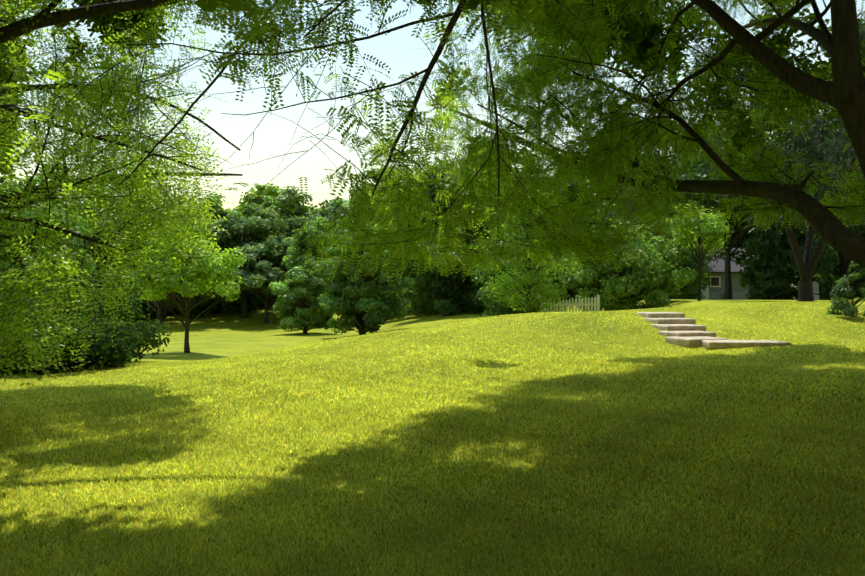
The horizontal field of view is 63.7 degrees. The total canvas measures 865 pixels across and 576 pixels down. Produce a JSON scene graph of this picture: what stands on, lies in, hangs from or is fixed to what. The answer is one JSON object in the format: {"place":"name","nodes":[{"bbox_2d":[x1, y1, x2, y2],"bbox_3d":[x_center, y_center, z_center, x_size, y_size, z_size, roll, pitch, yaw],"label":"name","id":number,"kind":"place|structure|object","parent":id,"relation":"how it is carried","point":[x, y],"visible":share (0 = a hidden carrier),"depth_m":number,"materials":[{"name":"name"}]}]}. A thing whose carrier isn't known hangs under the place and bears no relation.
{"place":"outdoors","nodes":[
{"label":"outdoors","id":0,"kind":"place"},
{"bbox_2d":[0,0,864,281],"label":"locust","id":1,"kind":"object","parent":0,"point":[601,250],"depth_m":9.13},
{"bbox_2d":[194,0,864,178],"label":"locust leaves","id":2,"kind":"object","parent":1,"relation":"attached to","point":[643,33],"visible":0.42,"depth_m":18.34,"materials":[{"name":"green plant"}]},
{"bbox_2d":[0,297,864,575],"bbox_3d":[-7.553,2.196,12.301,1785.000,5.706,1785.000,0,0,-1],"label":"ground","id":3,"kind":"structure","parent":0,"point":[222,335],"depth_m":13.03,"materials":[{"name":"green plant"}]},
{"bbox_2d":[0,0,276,391],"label":"tree","id":4,"kind":"object","parent":3,"relation":"on","point":[23,330],"depth_m":11.89,"materials":[{"name":"green plant"}]},
{"bbox_2d":[0,0,216,192],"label":"tree leaves","id":5,"kind":"object","parent":4,"relation":"attached to","point":[88,21],"visible":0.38,"depth_m":19.03,"materials":[{"name":"green plant"}]},
{"bbox_2d":[0,119,864,352],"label":"trees","id":6,"kind":"object","parent":3,"relation":"on","point":[776,258],"depth_m":51.41,"materials":[{"name":"green plant"}]},
{"bbox_2d":[0,239,864,378],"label":"shrubs","id":7,"kind":"object","parent":3,"relation":"on","point":[123,351],"depth_m":25.24,"materials":[{"name":"green plant"}]},
{"bbox_2d":[540,295,599,311],"bbox_3d":[5.769,1.239,29.293,2.444,1.888,0.162,0,0,10],"label":"picket fence","id":8,"kind":"object","parent":3,"relation":"on","point":[592,304],"visible":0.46,"depth_m":29.18,"materials":[{"name":"white wood"}]},
{"bbox_2d":[637,312,791,348],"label":"garden steps","id":9,"kind":"structure","parent":3,"relation":"on","point":[677,329],"depth_m":19.41,"materials":[{"name":"stone"}]},
{"bbox_2d":[595,10,864,300],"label":"trees","id":10,"kind":"object","parent":3,"relation":"on","point":[809,148],"depth_m":35.23,"materials":[{"name":"green plant"}]},
{"bbox_2d":[688,248,818,299],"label":"grey house","id":11,"kind":"structure","parent":3,"relation":"on","point":[714,290],"depth_m":58.55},
{"bbox_2d":[0,0,864,254],"label":"sky","id":12,"kind":"structure","parent":0,"point":[273,136],"materials":[{"name":"white"}]}
]}

